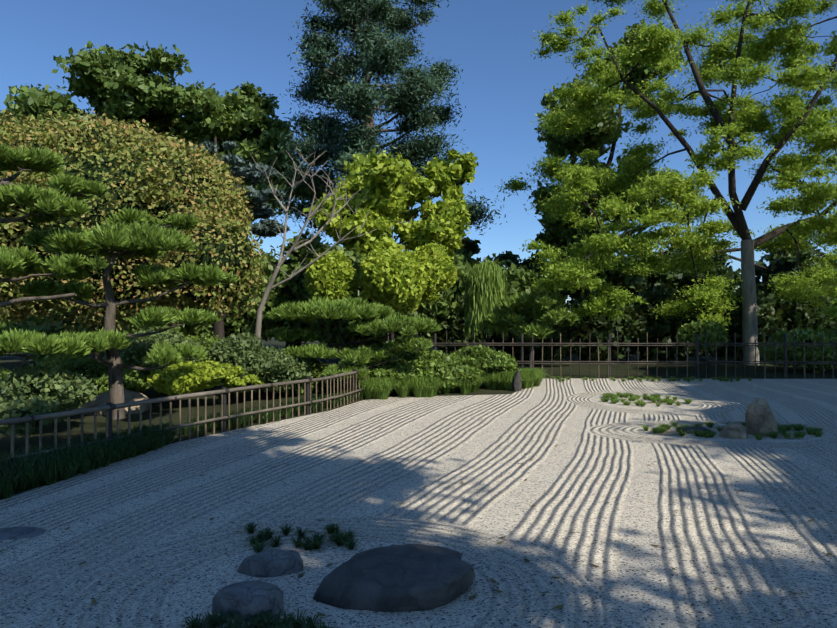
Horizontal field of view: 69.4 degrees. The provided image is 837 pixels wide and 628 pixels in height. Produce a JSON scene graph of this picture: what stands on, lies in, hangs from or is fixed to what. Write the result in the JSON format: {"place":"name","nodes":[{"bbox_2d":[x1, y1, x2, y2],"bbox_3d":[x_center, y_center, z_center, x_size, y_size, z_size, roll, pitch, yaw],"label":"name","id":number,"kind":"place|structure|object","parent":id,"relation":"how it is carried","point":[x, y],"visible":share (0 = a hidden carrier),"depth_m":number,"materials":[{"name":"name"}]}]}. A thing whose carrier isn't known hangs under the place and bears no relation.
{"place":"outdoors","nodes":[
{"label":"outdoors","id":0,"kind":"place"},
{"bbox_2d":[0,333,836,499],"bbox_3d":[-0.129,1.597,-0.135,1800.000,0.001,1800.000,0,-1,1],"label":"ground","id":1,"kind":"structure","parent":0,"point":[10,362],"depth_m":13.78,"materials":[{"name":"green plant"}]},
{"bbox_2d":[0,143,108,395],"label":"cloud pine","id":2,"kind":"object","parent":1,"relation":"on","point":[66,196],"visible":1,"depth_m":8.85,"materials":[{"name":"green plant"}]},
{"bbox_2d":[73,390,152,414],"bbox_3d":[-5.452,1.539,10.745,1.356,0.421,0.997,0,-1,1],"label":"rock","id":3,"kind":"object","parent":1,"relation":"on","point":[102,399],"visible":0.46,"depth_m":10.52,"materials":[{"name":"grey stone"}]},
{"bbox_2d":[0,41,228,136],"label":"oak tree","id":4,"kind":"object","parent":1,"relation":"on","point":[120,85],"visible":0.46,"depth_m":27.01,"materials":[{"name":"green plant"}]},
{"bbox_2d":[17,206,238,419],"bbox_3d":[-4.925,0.019,9.975,3.557,3.715,2.684,0,-1,1],"label":"cloud pine","id":5,"kind":"object","parent":1,"relation":"on","point":[131,233],"visible":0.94,"depth_m":9.74,"materials":[{"name":"green plant"}]},
{"bbox_2d":[0,109,267,362],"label":"rounded tree","id":6,"kind":"object","parent":1,"relation":"on","point":[159,176],"visible":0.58,"depth_m":13.75,"materials":[{"name":"green plant"}]},
{"bbox_2d":[0,326,313,437],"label":"dark shrub","id":7,"kind":"object","parent":1,"relation":"on","point":[41,390],"visible":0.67,"depth_m":11.57,"materials":[{"name":"green plant"}]},
{"bbox_2d":[0,333,349,401],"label":"shrubs","id":8,"kind":"object","parent":1,"relation":"on","point":[89,368],"visible":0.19,"depth_m":12.13,"materials":[{"name":"green plant"}]},
{"bbox_2d":[0,385,364,498],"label":"grass border","id":9,"kind":"object","parent":1,"relation":"on","point":[50,468],"depth_m":6.66,"materials":[{"name":"green plant"}]},
{"bbox_2d":[0,366,375,462],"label":"bamboo fence","id":10,"kind":"object","parent":1,"relation":"on","point":[108,407],"visible":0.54,"depth_m":8.31,"materials":[{"name":"brown wood"}]},
{"bbox_2d":[146,360,265,395],"bbox_3d":[-4.726,1.196,10.784,4.236,0.688,1.416,1,-1,-38],"label":"yellow shrub","id":11,"kind":"object","parent":1,"relation":"on","point":[182,378],"visible":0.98,"depth_m":10.92,"materials":[{"name":"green plant"}]},
{"bbox_2d":[0,229,477,366],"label":"tree","id":12,"kind":"object","parent":1,"relation":"on","point":[317,245],"visible":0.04,"depth_m":22.96,"materials":[{"name":"green plant"}]},
{"bbox_2d":[191,137,289,339],"bbox_3d":[-6.763,-2.140,21.255,4.471,8.006,3.480,0,-1,1],"label":"blue cedar tree","id":13,"kind":"object","parent":1,"relation":"on","point":[253,174],"visible":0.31,"depth_m":21.02,"materials":[{"name":"green plant"}]},
{"bbox_2d":[149,79,334,235],"bbox_3d":[-9.238,-4.776,31.002,9.723,13.824,5.889,0,-1,1],"label":"oak tree","id":14,"kind":"object","parent":1,"relation":"on","point":[247,124],"visible":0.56,"depth_m":29.70,"materials":[{"name":"green plant"}]},
{"bbox_2d":[1,241,561,350],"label":"hedge","id":15,"kind":"object","parent":1,"relation":"on","point":[449,301],"depth_m":23.82,"materials":[{"name":"green plant"}]},
{"bbox_2d":[250,145,377,340],"bbox_3d":[-2.628,-1.165,14.936,3.339,6.110,1.659,0,-1,1],"label":"pale bare tree","id":16,"kind":"object","parent":1,"relation":"on","point":[260,308],"visible":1,"depth_m":14.80,"materials":[{"name":"grey plant"}]},
{"bbox_2d":[263,294,441,386],"bbox_3d":[-1.456,0.797,13.380,4.020,2.245,2.580,0,-1,1],"label":"pine tree","id":17,"kind":"object","parent":1,"relation":"on","point":[379,318],"visible":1,"depth_m":12.88,"materials":[{"name":"green plant"}]},
{"bbox_2d":[282,335,433,380],"bbox_3d":[-1.316,1.161,12.675,3.310,1.496,1.761,0,-1,1],"label":"cloud pruned shrub","id":18,"kind":"object","parent":1,"relation":"on","point":[361,355],"visible":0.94,"depth_m":12.43,"materials":[{"name":"green plant"}]},
{"bbox_2d":[303,242,457,339],"bbox_3d":[-1.137,-0.130,17.942,4.664,4.204,2.563,0,-1,1],"label":"tree","id":19,"kind":"object","parent":1,"relation":"on","point":[395,279],"visible":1,"depth_m":17.45,"materials":[{"name":"green plant"}]},
{"bbox_2d":[267,0,510,344],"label":"tall pine tree","id":20,"kind":"object","parent":1,"relation":"on","point":[380,54],"visible":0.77,"depth_m":25.87,"materials":[{"name":"green plant"}]},
{"bbox_2d":[303,148,478,340],"bbox_3d":[-0.834,-1.824,20.229,5.757,7.659,4.293,0,-1,1],"label":"yellow green tree","id":21,"kind":"object","parent":1,"relation":"on","point":[393,188],"visible":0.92,"depth_m":19.64,"materials":[{"name":"green plant"}]},
{"bbox_2d":[0,378,836,627],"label":"gravel bed","id":22,"kind":"object","parent":1,"relation":"on","point":[132,523],"visible":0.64,"depth_m":5.04,"materials":[{"name":"grey gravel"}]},
{"bbox_2d":[0,526,45,539],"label":"flat rock","id":23,"kind":"object","parent":22,"relation":"on","point":[21,532],"visible":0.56,"depth_m":4.56,"materials":[{"name":"grey stone"}]},
{"bbox_2d":[212,580,283,621],"bbox_3d":[-0.936,1.587,3.361,0.419,0.144,0.274,0,-1,30],"label":"rock","id":24,"kind":"object","parent":22,"relation":"on","point":[246,597],"visible":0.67,"depth_m":3.27,"materials":[{"name":"grey stone"}]},
{"bbox_2d":[237,549,302,576],"bbox_3d":[-0.954,1.595,3.878,0.425,0.142,0.237,0,-1,-7],"label":"rock","id":25,"kind":"object","parent":22,"relation":"on","point":[274,563],"visible":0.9,"depth_m":3.81,"materials":[{"name":"grey stone"}]},
{"bbox_2d":[313,544,474,611],"bbox_3d":[-0.118,1.577,3.654,0.875,0.173,0.801,0,-1,24],"label":"rock","id":26,"kind":"object","parent":22,"relation":"on","point":[407,577],"visible":0.96,"depth_m":3.46,"materials":[{"name":"grey stone"}]},
{"bbox_2d":[0,380,834,627],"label":"fallen leaves","id":27,"kind":"object","parent":22,"relation":"on","point":[472,596],"visible":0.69,"depth_m":4.41,"materials":[{"name":"brown plant"}]},
{"bbox_2d":[177,367,823,627],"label":"grass tufts","id":28,"kind":"object","parent":22,"relation":"on","point":[382,387],"visible":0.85,"depth_m":8.85,"materials":[{"name":"green plant"}]},
{"bbox_2d":[653,431,686,435],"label":"flat rock","id":29,"kind":"object","parent":22,"relation":"on","point":[669,433],"visible":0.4,"depth_m":8.49,"materials":[{"name":"grey stone"}]},
{"bbox_2d":[681,426,713,433],"bbox_3d":[3.992,1.670,8.688,0.516,0.108,0.260,0,-1,1],"label":"rock","id":30,"kind":"object","parent":22,"relation":"on","point":[688,430],"visible":0.44,"depth_m":8.62,"materials":[{"name":"grey stone"}]},
{"bbox_2d":[719,422,748,438],"bbox_3d":[4.368,1.600,8.343,0.417,0.241,0.343,0,-1,1],"label":"round rock","id":31,"kind":"object","parent":22,"relation":"on","point":[735,430],"visible":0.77,"depth_m":8.23,"materials":[{"name":"grey stone"}]},
{"bbox_2d":[745,397,777,436],"bbox_3d":[4.846,1.450,8.531,0.409,0.544,0.388,0,-1,-19],"label":"tall rock","id":32,"kind":"object","parent":22,"relation":"on","point":[759,417],"visible":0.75,"depth_m":8.40,"materials":[{"name":"grey stone"}]},
{"bbox_2d":[362,339,521,393],"bbox_3d":[0.550,1.194,13.977,4.096,1.258,2.338,0,-1,-15],"label":"broadleaf shrub","id":33,"kind":"object","parent":1,"relation":"on","point":[468,361],"visible":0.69,"depth_m":13.30,"materials":[{"name":"green plant"}]},
{"bbox_2d":[464,260,507,347],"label":"willow tree","id":34,"kind":"object","parent":1,"relation":"on","point":[486,286],"visible":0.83,"depth_m":19.83,"materials":[{"name":"green plant"}]},
{"bbox_2d":[512,369,521,391],"bbox_3d":[2.252,1.515,13.826,0.221,0.544,0.152,0,-1,1],"label":"standing rock","id":35,"kind":"object","parent":1,"relation":"on","point":[516,386],"visible":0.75,"depth_m":13.77,"materials":[{"name":"grey stone"}]},
{"bbox_2d":[484,290,579,368],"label":"small tree","id":36,"kind":"object","parent":1,"relation":"on","point":[547,312],"visible":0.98,"depth_m":18.92,"materials":[{"name":"green plant"}]},
{"bbox_2d":[528,20,687,295],"bbox_3d":[9.329,-6.441,29.892,7.468,17.145,5.558,0,-1,-14],"label":"dark tree","id":37,"kind":"object","parent":1,"relation":"on","point":[556,235],"visible":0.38,"depth_m":29.49,"materials":[{"name":"green plant"}]},
{"bbox_2d":[388,331,836,378],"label":"bamboo fence","id":38,"kind":"object","parent":1,"relation":"on","point":[696,361],"visible":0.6,"depth_m":16.93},
{"bbox_2d":[424,271,836,362],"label":"hedge","id":39,"kind":"object","parent":1,"relation":"on","point":[774,315],"depth_m":23.23,"materials":[{"name":"green plant"}]},
{"bbox_2d":[454,226,836,349],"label":"tree","id":40,"kind":"object","parent":1,"relation":"on","point":[782,261],"visible":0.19,"depth_m":34.08,"materials":[{"name":"green plant"}]},
{"bbox_2d":[495,0,836,364],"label":"feathery tree","id":41,"kind":"object","parent":1,"relation":"on","point":[801,119],"visible":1,"depth_m":20.92,"materials":[{"name":"green plant"}]},
{"bbox_2d":[675,319,836,372],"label":"sunlit shrub","id":42,"kind":"object","parent":1,"relation":"on","point":[714,333],"visible":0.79,"depth_m":18.78,"materials":[{"name":"green plant"}]},
{"bbox_2d":[0,0,836,311],"label":"sky","id":43,"kind":"structure","parent":0,"point":[226,44],"materials":[{"name":"blue"}]}
]}

